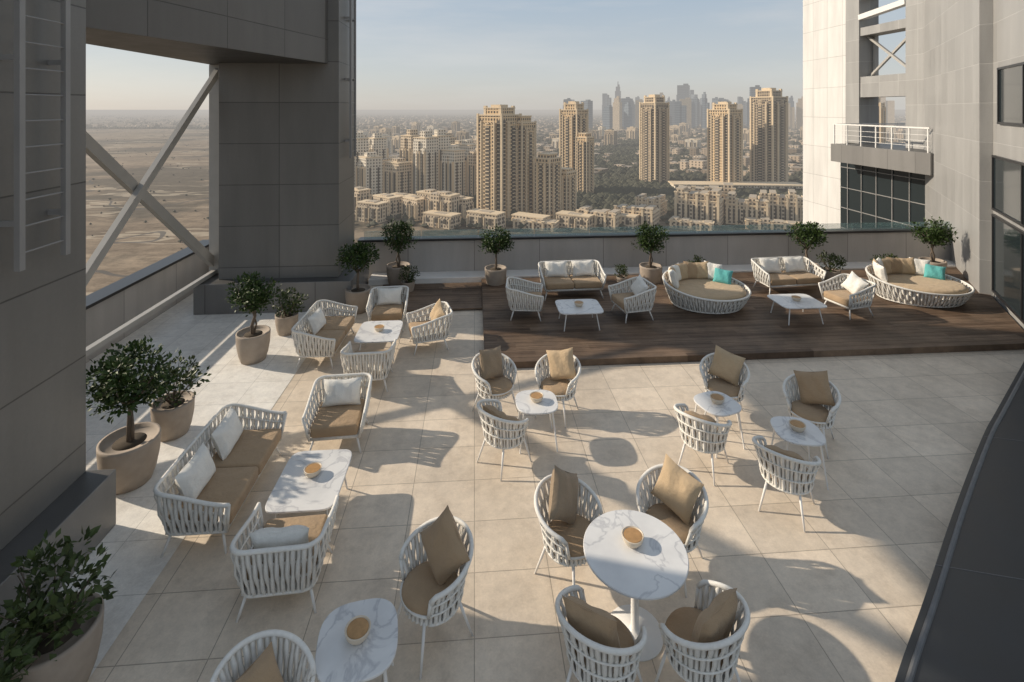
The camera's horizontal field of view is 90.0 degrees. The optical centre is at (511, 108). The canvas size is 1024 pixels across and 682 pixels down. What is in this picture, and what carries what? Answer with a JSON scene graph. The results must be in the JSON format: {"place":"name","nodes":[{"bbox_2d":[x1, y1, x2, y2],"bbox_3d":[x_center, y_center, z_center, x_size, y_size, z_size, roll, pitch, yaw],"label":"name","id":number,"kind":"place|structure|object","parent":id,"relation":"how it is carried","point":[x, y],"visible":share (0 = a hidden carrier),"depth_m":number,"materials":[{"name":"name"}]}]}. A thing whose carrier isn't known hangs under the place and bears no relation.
{"place":"outdoors","nodes":[
{"label":"outdoors","id":0,"kind":"place"},
{"bbox_2d":[0,0,85,550],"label":"cladding pier","id":1,"kind":"structure","parent":0,"point":[42,381],"depth_m":5.04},
{"bbox_2d":[0,0,70,271],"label":"wall ladder","id":2,"kind":"object","parent":1,"relation":"attached to","point":[18,223],"depth_m":4.65,"materials":[{"name":"grey metal"}]},
{"bbox_2d":[219,0,353,279],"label":"cladding pier","id":3,"kind":"structure","parent":0,"point":[286,186],"depth_m":11.85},
{"bbox_2d":[86,0,327,64],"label":"lintel beam","id":4,"kind":"structure","parent":3,"relation":"attached to","point":[213,32],"depth_m":8.97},
{"bbox_2d":[345,0,355,157],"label":"wall ladder","id":5,"kind":"object","parent":3,"relation":"attached to","point":[350,79],"depth_m":12.47,"materials":[{"name":"grey metal"}]},
{"bbox_2d":[86,110,905,295],"bbox_3d":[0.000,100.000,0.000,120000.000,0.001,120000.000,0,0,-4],"label":"ground","id":6,"kind":"structure","parent":0,"point":[139,243],"depth_m":604.91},
{"bbox_2d":[354,132,370,165],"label":"apartment building","id":7,"kind":"structure","parent":6,"relation":"on","point":[362,143],"depth_m":593.29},
{"bbox_2d":[357,152,384,196],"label":"apartment building","id":8,"kind":"structure","parent":6,"relation":"on","point":[370,168],"depth_m":553.01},
{"bbox_2d":[356,199,389,222],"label":"apartment building","id":9,"kind":"structure","parent":6,"relation":"on","point":[377,211],"depth_m":452.65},
{"bbox_2d":[369,133,388,158],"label":"apartment building","id":10,"kind":"structure","parent":6,"relation":"on","point":[378,143],"depth_m":654.12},
{"bbox_2d":[372,193,402,216],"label":"apartment building","id":11,"kind":"structure","parent":6,"relation":"on","point":[395,201],"depth_m":473.01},
{"bbox_2d":[383,158,411,193],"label":"apartment building","id":12,"kind":"structure","parent":6,"relation":"on","point":[397,174],"depth_m":552.34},
{"bbox_2d":[399,129,419,161],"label":"apartment building","id":13,"kind":"structure","parent":6,"relation":"on","point":[406,148],"depth_m":592.03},
{"bbox_2d":[401,195,425,220],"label":"apartment building","id":14,"kind":"structure","parent":6,"relation":"on","point":[412,205],"depth_m":460.16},
{"bbox_2d":[412,131,439,194],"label":"apartment building","id":15,"kind":"structure","parent":6,"relation":"on","point":[425,163],"depth_m":552.40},
{"bbox_2d":[432,129,450,190],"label":"apartment building","id":16,"kind":"structure","parent":6,"relation":"on","point":[443,141],"depth_m":592.63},
{"bbox_2d":[423,210,460,229],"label":"lowrise building","id":17,"kind":"structure","parent":6,"relation":"on","point":[442,219],"depth_m":431.97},
{"bbox_2d":[428,191,459,212],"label":"apartment building","id":18,"kind":"structure","parent":6,"relation":"on","point":[447,201],"depth_m":448.30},
{"bbox_2d":[441,145,466,194],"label":"apartment building","id":19,"kind":"structure","parent":6,"relation":"on","point":[453,170],"depth_m":553.38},
{"bbox_2d":[468,148,475,195],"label":"apartment building","id":20,"kind":"structure","parent":6,"relation":"on","point":[472,175],"depth_m":552.97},
{"bbox_2d":[466,208,505,230],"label":"lowrise building","id":21,"kind":"structure","parent":6,"relation":"on","point":[490,218],"depth_m":427.48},
{"bbox_2d":[86,115,905,248],"bbox_3d":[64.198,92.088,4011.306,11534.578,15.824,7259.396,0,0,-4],"label":"distant trees","id":22,"kind":"object","parent":6,"relation":"on","point":[624,185],"visible":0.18,"depth_m":748.19,"materials":[{"name":"green plant"}]},
{"bbox_2d":[86,115,905,175],"bbox_3d":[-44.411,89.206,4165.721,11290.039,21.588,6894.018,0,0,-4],"label":"distant houses","id":23,"kind":"structure","parent":6,"relation":"on","point":[696,162],"depth_m":1559.23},
{"bbox_2d":[476,105,521,217],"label":"residential tower","id":24,"kind":"structure","parent":6,"relation":"on","point":[496,126],"depth_m":470.55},
{"bbox_2d":[515,115,536,212],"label":"residential tower","id":25,"kind":"structure","parent":6,"relation":"on","point":[526,141],"depth_m":479.53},
{"bbox_2d":[512,218,559,231],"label":"lowrise building","id":26,"kind":"structure","parent":6,"relation":"on","point":[551,225],"depth_m":423.58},
{"bbox_2d":[533,152,561,218],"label":"residential tower","id":27,"kind":"structure","parent":6,"relation":"on","point":[547,183],"depth_m":466.85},
{"bbox_2d":[562,167,576,210],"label":"residential tower","id":28,"kind":"structure","parent":6,"relation":"on","point":[569,189],"depth_m":478.84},
{"bbox_2d":[559,101,588,170],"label":"residential tower","id":29,"kind":"structure","parent":6,"relation":"on","point":[573,119],"depth_m":601.70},
{"bbox_2d":[555,210,593,229],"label":"lowrise building","id":30,"kind":"structure","parent":6,"relation":"on","point":[575,220],"depth_m":429.55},
{"bbox_2d":[575,132,593,192],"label":"residential tower","id":31,"kind":"structure","parent":6,"relation":"on","point":[584,155],"depth_m":582.90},
{"bbox_2d":[576,205,620,229],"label":"lowrise building","id":32,"kind":"structure","parent":6,"relation":"on","point":[607,218],"depth_m":427.85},
{"bbox_2d":[613,96,621,129],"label":"distant skyscraper","id":33,"kind":"structure","parent":6,"relation":"on","point":[617,113],"depth_m":2324.30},
{"bbox_2d":[619,212,639,228],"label":"lowrise building","id":34,"kind":"structure","parent":6,"relation":"on","point":[629,220],"depth_m":426.34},
{"bbox_2d":[613,204,659,227],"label":"lowrise building","id":35,"kind":"structure","parent":6,"relation":"on","point":[649,214],"depth_m":433.36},
{"bbox_2d":[634,193,667,219],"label":"lowrise building","id":36,"kind":"structure","parent":6,"relation":"on","point":[660,201],"depth_m":471.49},
{"bbox_2d":[639,94,669,182],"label":"residential tower","id":37,"kind":"structure","parent":6,"relation":"on","point":[654,136],"depth_m":668.83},
{"bbox_2d":[668,216,714,230],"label":"lowrise building","id":38,"kind":"structure","parent":6,"relation":"on","point":[678,222],"depth_m":423.55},
{"bbox_2d":[673,185,724,226],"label":"lowrise building","id":39,"kind":"structure","parent":6,"relation":"on","point":[703,205],"depth_m":442.73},
{"bbox_2d":[678,182,736,214],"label":"lowrise building","id":40,"kind":"structure","parent":6,"relation":"on","point":[727,187],"depth_m":475.70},
{"bbox_2d":[707,102,742,181],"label":"residential tower","id":41,"kind":"structure","parent":6,"relation":"on","point":[724,141],"depth_m":632.79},
{"bbox_2d":[668,181,802,192],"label":"podium building","id":42,"kind":"structure","parent":6,"relation":"on","point":[780,186],"depth_m":606.49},
{"bbox_2d":[725,191,769,224],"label":"lowrise building","id":43,"kind":"structure","parent":6,"relation":"on","point":[738,209],"depth_m":441.35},
{"bbox_2d":[750,88,787,181],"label":"residential tower","id":44,"kind":"structure","parent":6,"relation":"on","point":[768,134],"depth_m":648.51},
{"bbox_2d":[744,217,799,229],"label":"lowrise building","id":45,"kind":"structure","parent":6,"relation":"on","point":[764,223],"depth_m":420.45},
{"bbox_2d":[758,189,798,221],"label":"lowrise building","id":46,"kind":"structure","parent":6,"relation":"on","point":[783,207],"depth_m":443.95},
{"bbox_2d":[879,97,885,142],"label":"residential tower","id":47,"kind":"structure","parent":6,"relation":"on","point":[882,117],"depth_m":782.80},
{"bbox_2d":[86,0,905,109],"label":"sky","id":48,"kind":"structure","parent":0,"point":[411,54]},
{"bbox_2d":[803,0,849,228],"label":"white pier","id":49,"kind":"structure","parent":0,"point":[824,65],"depth_m":24.41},
{"bbox_3d":[5.527,52.480,4.617,26.300,95.040,20.400,0,0,-4],"label":"host building","id":50,"kind":"object","parent":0,"visible":0},
{"bbox_2d":[87,285,1023,681],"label":"terrace floor","id":51,"kind":"structure","parent":50,"relation":"on","point":[837,591],"depth_m":5.82,"materials":[{"name":"tile"}]},
{"bbox_2d":[58,293,334,677],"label":"white stone paving","id":52,"kind":"structure","parent":51,"relation":"on","point":[134,540],"depth_m":7.85,"materials":[{"name":"stone"}]},
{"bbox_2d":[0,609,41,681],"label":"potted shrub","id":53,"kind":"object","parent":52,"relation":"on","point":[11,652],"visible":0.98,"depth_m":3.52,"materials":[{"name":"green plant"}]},
{"bbox_2d":[0,469,115,640],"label":"pier plinth","id":54,"kind":"structure","parent":52,"relation":"on","point":[85,500],"depth_m":5.08,"materials":[{"name":"stone"}]},
{"bbox_2d":[0,525,116,681],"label":"potted shrub","id":55,"kind":"object","parent":52,"relation":"on","point":[67,624],"visible":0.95,"depth_m":3.97,"materials":[{"name":"green plant"}]},
{"bbox_2d":[86,335,188,494],"bbox_3d":[-4.738,3.734,6.289,1.061,1.732,1.036,0,0,18],"label":"potted ficus tree","id":56,"kind":"object","parent":52,"relation":"on","point":[129,452],"visible":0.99,"depth_m":6.21,"materials":[{"name":"green plant"}]},
{"bbox_2d":[86,240,208,362],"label":"side parapet","id":57,"kind":"structure","parent":52,"relation":"on","point":[115,305],"depth_m":10.73,"materials":[{"name":"grey concrete"}]},
{"bbox_2d":[86,65,218,356],"bbox_3d":[-6.827,1.636,8.989,0.240,5.929,6.970,0,0,-4],"label":"brace frame","id":58,"kind":"object","parent":52,"relation":"on","point":[103,158],"visible":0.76,"depth_m":10.21,"materials":[{"name":"paint"}]},
{"bbox_2d":[139,355,210,441],"bbox_3d":[-4.809,4.087,7.242,0.874,1.027,0.850,0,0,-4],"label":"potted shrub","id":59,"kind":"object","parent":52,"relation":"on","point":[171,413],"visible":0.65,"depth_m":7.16,"materials":[{"name":"ceramic"}]},
{"bbox_2d":[225,270,281,364],"bbox_3d":[-4.755,3.770,9.363,0.922,1.659,0.951,0,0,29],"label":"potted ficus tree","id":60,"kind":"object","parent":52,"relation":"on","point":[252,343],"visible":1,"depth_m":9.28,"materials":[{"name":"green plant"}]},
{"bbox_2d":[193,256,368,314],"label":"pier plinth","id":61,"kind":"structure","parent":52,"relation":"on","point":[209,295],"depth_m":11.58,"materials":[{"name":"concrete"}]},
{"bbox_2d":[272,286,308,335],"bbox_3d":[-4.569,4.132,10.545,0.753,0.936,0.617,0,0,-29],"label":"potted shrub","id":62,"kind":"object","parent":52,"relation":"on","point":[286,320],"visible":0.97,"depth_m":10.39,"materials":[{"name":"green plant"}]},
{"bbox_2d":[153,403,286,557],"bbox_3d":[-3.352,4.222,6.018,0.818,0.765,1.642,0,0,-4],"label":"woven sofa","id":63,"kind":"object","parent":51,"relation":"on","point":[210,495],"visible":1,"depth_m":5.75,"materials":[{"name":"fabric"}]},
{"bbox_2d":[210,629,316,681],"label":"woven armchair","id":64,"kind":"object","parent":51,"relation":"on","point":[267,663],"visible":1,"depth_m":3.67,"materials":[{"name":"wicker"}]},
{"bbox_2d":[230,495,338,622],"bbox_3d":[-2.167,4.238,4.928,0.822,0.734,0.818,0,0,-7],"label":"woven lounge chair","id":65,"kind":"object","parent":51,"relation":"on","point":[288,555],"visible":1,"depth_m":4.64,"materials":[{"name":"wicker"}]},
{"bbox_2d":[265,449,351,540],"bbox_3d":[-2.270,4.351,5.800,0.740,0.503,0.960,0,0,-4],"label":"coffee table","id":66,"kind":"object","parent":51,"relation":"on","point":[311,481],"visible":0.94,"depth_m":5.73,"materials":[{"name":"stone"}]},
{"bbox_2d":[291,299,357,368],"bbox_3d":[-3.542,4.238,9.749,0.818,0.734,1.542,0,0,-2],"label":"woven sofa","id":67,"kind":"object","parent":51,"relation":"on","point":[326,335],"visible":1,"depth_m":9.57,"materials":[{"name":"wicker"}]},
{"bbox_2d":[301,373,372,452],"bbox_3d":[-2.403,4.238,7.142,0.822,0.734,0.818,0,0,-7],"label":"woven lounge chair","id":68,"kind":"object","parent":51,"relation":"on","point":[341,404],"visible":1,"depth_m":7.15,"materials":[{"name":"fabric"}]},
{"bbox_2d":[315,598,397,681],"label":"side table","id":69,"kind":"object","parent":51,"relation":"on","point":[357,641],"visible":0.98,"depth_m":3.87,"materials":[{"name":"stone"}]},
{"bbox_2d":[334,240,379,313],"bbox_3d":[-3.502,3.787,11.595,1.050,1.625,0.940,0,0,-29],"label":"potted ficus tree","id":70,"kind":"object","parent":51,"relation":"on","point":[357,294],"visible":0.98,"depth_m":11.47,"materials":[{"name":"green plant"}]},
{"bbox_2d":[340,339,395,391],"bbox_3d":[-2.398,4.249,8.578,0.822,0.711,0.818,0,0,-6],"label":"woven lounge chair","id":71,"kind":"object","parent":51,"relation":"on","point":[376,364],"visible":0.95,"depth_m":8.23,"materials":[{"name":"wicker"}]},
{"bbox_2d":[354,320,402,361],"bbox_3d":[-2.500,4.351,9.650,0.800,0.503,0.920,0,0,-4],"label":"coffee table","id":72,"kind":"object","parent":51,"relation":"on","point":[378,331],"visible":0.95,"depth_m":9.57,"materials":[{"name":"stone"}]},
{"bbox_2d":[366,285,408,331],"bbox_3d":[-2.623,4.238,10.872,0.822,0.734,0.818,0,0,-7],"label":"woven lounge chair","id":73,"kind":"object","parent":51,"relation":"on","point":[389,304],"visible":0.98,"depth_m":10.93,"materials":[{"name":"fabric"}]},
{"bbox_2d":[380,219,417,285],"bbox_3d":[-2.960,3.717,13.329,0.927,1.765,0.905,0,0,-31],"label":"potted ficus tree","id":74,"kind":"object","parent":51,"relation":"on","point":[393,269],"visible":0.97,"depth_m":13.18,"materials":[{"name":"green plant"}]},
{"bbox_2d":[406,299,452,354],"bbox_3d":[-1.599,4.171,9.957,0.818,0.867,0.742,0,0,-19],"label":"woven lounge chair","id":75,"kind":"object","parent":51,"relation":"on","point":[436,326],"visible":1,"depth_m":9.77,"materials":[{"name":"wicker"}]},
{"bbox_2d":[397,505,473,679],"bbox_3d":[-0.665,4.088,4.509,0.639,1.030,0.710,0,0,-39],"label":"woven armchair","id":76,"kind":"object","parent":51,"relation":"on","point":[432,588],"visible":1,"depth_m":4.44,"materials":[{"name":"wicker"}]},
{"bbox_2d":[471,345,518,411],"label":"woven armchair","id":77,"kind":"object","parent":51,"relation":"on","point":[492,381],"visible":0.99,"depth_m":7.75,"materials":[{"name":"wicker"}]},
{"bbox_2d":[476,399,531,480],"bbox_3d":[-0.133,4.204,6.649,0.639,0.798,0.710,0,0,-44],"label":"woven armchair","id":78,"kind":"object","parent":51,"relation":"on","point":[502,431],"visible":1,"depth_m":6.45,"materials":[{"name":"wicker"}]},
{"bbox_2d":[515,390,557,453],"bbox_3d":[0.340,4.285,7.100,0.580,0.633,0.580,0,0,-4],"label":"side table","id":79,"kind":"object","parent":51,"relation":"on","point":[535,402],"visible":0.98,"depth_m":7.03,"materials":[{"name":"stone"}]},
{"bbox_2d":[535,347,580,427],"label":"woven armchair","id":80,"kind":"object","parent":51,"relation":"on","point":[559,379],"visible":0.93,"depth_m":7.73,"materials":[{"name":"wicker"}]},
{"bbox_2d":[534,465,602,584],"bbox_3d":[0.549,4.088,5.063,0.710,1.030,0.639,0,0,-43],"label":"woven armchair","id":81,"kind":"object","parent":51,"relation":"on","point":[566,527],"visible":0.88,"depth_m":5.03,"materials":[{"name":"wicker"}]},
{"bbox_2d":[555,585,647,681],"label":"woven armchair","id":82,"kind":"object","parent":51,"relation":"on","point":[602,645],"visible":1,"depth_m":3.77,"materials":[{"name":"wicker"}]},
{"bbox_2d":[583,510,688,661],"bbox_3d":[1.080,4.194,4.500,0.900,0.811,0.900,0,0,-4],"label":"round dining table","id":83,"kind":"object","parent":51,"relation":"on","point":[635,556],"visible":0.98,"depth_m":4.46,"materials":[{"name":"stone"}]},
{"bbox_2d":[357,227,950,277],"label":"back parapet","id":84,"kind":"structure","parent":51,"relation":"on","point":[527,251],"depth_m":14.43,"materials":[{"name":"grey concrete"}]},
{"bbox_2d":[368,260,955,285],"bbox_3d":[4.548,4.519,14.195,16.650,0.158,0.548,0,0,-4],"label":"kerb ledge","id":85,"kind":"object","parent":51,"relation":"on","point":[438,277],"visible":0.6,"depth_m":13.81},
{"bbox_2d":[636,454,708,597],"bbox_3d":[1.628,4.125,5.206,0.710,0.958,0.639,0,0,38],"label":"woven armchair","id":86,"kind":"object","parent":51,"relation":"on","point":[676,490],"visible":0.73,"depth_m":5.19,"materials":[{"name":"wicker"}]},
{"bbox_2d":[373,267,1023,368],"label":"timber deck","id":87,"kind":"structure","parent":51,"relation":"on","point":[753,328],"depth_m":10.49,"materials":[{"name":"brown wood"}]},
{"bbox_2d":[398,265,419,291],"bbox_3d":[-2.551,4.249,12.787,0.564,0.702,0.463,0,0,29],"label":"potted shrub","id":88,"kind":"object","parent":87,"relation":"on","point":[409,281],"visible":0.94,"depth_m":12.73,"materials":[{"name":"green plant"}]},
{"bbox_2d":[478,223,513,285],"bbox_3d":[-0.423,3.787,13.223,0.951,1.626,0.981,0,0,-21],"label":"potted ficus tree","id":89,"kind":"object","parent":87,"relation":"on","point":[495,274],"visible":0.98,"depth_m":13.06,"materials":[{"name":"green plant"}]},
{"bbox_2d":[506,277,543,320],"bbox_3d":[0.278,4.129,11.151,0.818,0.711,0.822,0,0,2],"label":"woven lounge chair","id":90,"kind":"object","parent":87,"relation":"on","point":[529,297],"visible":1,"depth_m":10.82,"materials":[{"name":"wicker"}]},
{"bbox_2d":[538,260,606,300],"bbox_3d":[1.428,4.103,12.372,1.542,0.765,0.818,0,0,-6],"label":"woven sofa","id":91,"kind":"object","parent":87,"relation":"on","point":[580,276],"visible":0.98,"depth_m":12.39,"materials":[{"name":"fabric"}]},
{"bbox_2d":[555,299,603,331],"bbox_3d":[1.390,4.251,10.650,0.920,0.463,0.780,0,0,-4],"label":"coffee table","id":92,"kind":"object","parent":87,"relation":"on","point":[566,307],"visible":1,"depth_m":10.57,"materials":[{"name":"stone"}]},
{"bbox_2d":[608,274,656,322],"bbox_3d":[2.621,4.051,11.105,0.818,0.867,0.822,0,0,-14],"label":"woven lounge chair","id":93,"kind":"object","parent":87,"relation":"on","point":[634,297],"visible":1,"depth_m":10.95,"materials":[{"name":"wicker"}]},
{"bbox_2d":[631,221,669,283],"bbox_3d":[3.626,3.768,13.318,0.972,1.665,0.949,0,0,-22],"label":"potted ficus tree","id":94,"kind":"object","parent":87,"relation":"on","point":[650,271],"visible":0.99,"depth_m":13.19,"materials":[{"name":"green plant"}]},
{"bbox_2d":[662,261,750,313],"bbox_3d":[4.450,4.064,11.750,1.948,0.806,1.548,0,0,2],"label":"oval daybed","id":95,"kind":"object","parent":87,"relation":"on","point":[706,287],"visible":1,"depth_m":11.60,"materials":[{"name":"fabric"}]},
{"bbox_2d":[751,256,826,294],"bbox_3d":[6.797,4.104,12.672,1.542,0.762,0.818,0,0,-8],"label":"woven sofa","id":96,"kind":"object","parent":87,"relation":"on","point":[785,271],"visible":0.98,"depth_m":12.68,"materials":[{"name":"wicker"}]},
{"bbox_2d":[767,294,826,324],"bbox_3d":[6.080,4.251,10.950,0.950,0.463,0.800,0,0,-4],"label":"coffee table","id":97,"kind":"object","parent":87,"relation":"on","point":[796,301],"visible":1,"depth_m":10.87,"materials":[{"name":"stone"}]},
{"bbox_2d":[784,221,828,274],"bbox_3d":[7.729,3.755,13.343,1.092,1.690,0.977,0,0,-40],"label":"potted ficus tree","id":98,"kind":"object","parent":87,"relation":"on","point":[814,234],"visible":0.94,"depth_m":13.22,"materials":[{"name":"green plant"}]},
{"bbox_2d":[816,250,846,281],"bbox_3d":[8.351,4.168,13.390,0.716,0.865,0.736,0,0,29],"label":"potted shrub","id":99,"kind":"object","parent":87,"relation":"on","point":[833,271],"visible":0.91,"depth_m":13.32,"materials":[{"name":"green plant"}]},
{"bbox_2d":[818,271,875,319],"bbox_3d":[7.421,4.051,11.306,0.818,0.867,0.822,0,0,-16],"label":"woven lounge chair","id":100,"kind":"object","parent":87,"relation":"on","point":[849,293],"visible":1,"depth_m":11.22,"materials":[{"name":"wicker"}]},
{"bbox_2d":[865,257,974,307],"bbox_3d":[9.600,4.066,12.100,2.198,0.802,1.548,0,0,6],"label":"oval daybed","id":101,"kind":"object","parent":87,"relation":"on","point":[916,282],"visible":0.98,"depth_m":11.96,"materials":[{"name":"wicker"}]},
{"bbox_2d":[908,215,957,273],"bbox_3d":[11.324,3.737,13.751,1.041,1.726,1.009,0,0,-13],"label":"potted ficus tree","id":102,"kind":"object","parent":87,"relation":"on","point":[929,235],"visible":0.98,"depth_m":13.61,"materials":[{"name":"green plant"}]},
{"bbox_2d":[654,579,750,681],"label":"woven armchair","id":103,"kind":"object","parent":51,"relation":"on","point":[700,644],"visible":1,"depth_m":3.83,"materials":[{"name":"wicker"}]},
{"bbox_2d":[673,403,731,485],"bbox_3d":[2.432,4.204,6.565,0.710,0.798,0.639,0,0,39],"label":"woven armchair","id":104,"kind":"object","parent":51,"relation":"on","point":[701,433],"visible":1,"depth_m":6.37,"materials":[{"name":"wicker"}]},
{"bbox_2d":[694,391,744,457],"bbox_3d":[2.830,4.285,7.060,0.550,0.633,0.550,0,0,-21],"label":"side table","id":105,"kind":"object","parent":51,"relation":"on","point":[717,404],"visible":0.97,"depth_m":6.99,"materials":[{"name":"stone"}]},
{"bbox_2d":[699,345,749,429],"bbox_3d":[3.202,4.125,7.720,0.710,0.956,0.639,0,0,29],"label":"woven armchair","id":106,"kind":"object","parent":51,"relation":"on","point":[726,368],"visible":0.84,"depth_m":7.69,"materials":[{"name":"fabric"}]},
{"bbox_2d":[752,436,821,531],"bbox_3d":[3.142,4.204,5.884,0.710,0.798,0.639,0,0,39],"label":"woven armchair","id":107,"kind":"object","parent":51,"relation":"on","point":[787,471],"visible":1,"depth_m":5.70,"materials":[{"name":"wicker"}]},
{"bbox_2d":[770,416,828,489],"bbox_3d":[3.600,4.285,6.460,0.570,0.633,0.570,0,0,7],"label":"side table","id":108,"kind":"object","parent":51,"relation":"on","point":[798,431],"visible":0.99,"depth_m":6.40,"materials":[{"name":"stone"}]},
{"bbox_2d":[782,370,840,458],"bbox_3d":[4.160,4.120,7.115,0.710,0.966,0.639,0,0,41],"label":"woven armchair","id":109,"kind":"object","parent":51,"relation":"on","point":[814,395],"visible":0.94,"depth_m":7.08,"materials":[{"name":"fabric"}]},
{"bbox_2d":[895,362,1023,681],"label":"slate ledge","id":110,"kind":"object","parent":51,"relation":"on","point":[969,625],"visible":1,"depth_m":4.73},
{"bbox_2d":[923,0,1023,329],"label":"clad building","id":111,"kind":"structure","parent":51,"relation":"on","point":[973,84],"depth_m":12.44,"materials":[{"name":"grey stone"}]},
{"bbox_2d":[831,143,932,174],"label":"balcony slab","id":112,"kind":"structure","parent":111,"relation":"attached to","point":[901,157],"depth_m":19.37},
{"bbox_2d":[833,123,930,152],"bbox_3d":[15.788,1.065,19.860,3.600,0.870,4.700,0,0,-4],"label":"balcony railing","id":113,"kind":"object","parent":112,"relation":"on","point":[876,125],"visible":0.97,"depth_m":19.72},
{"bbox_2d":[846,0,922,148],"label":"frame structure","id":114,"kind":"object","parent":112,"relation":"on","point":[867,85],"visible":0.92,"depth_m":21.58,"materials":[{"name":"paint"}]},
{"bbox_2d":[840,162,924,227],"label":"curtain wall","id":115,"kind":"structure","parent":111,"relation":"attached to","point":[872,197],"depth_m":20.72,"materials":[{"name":"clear glass"}]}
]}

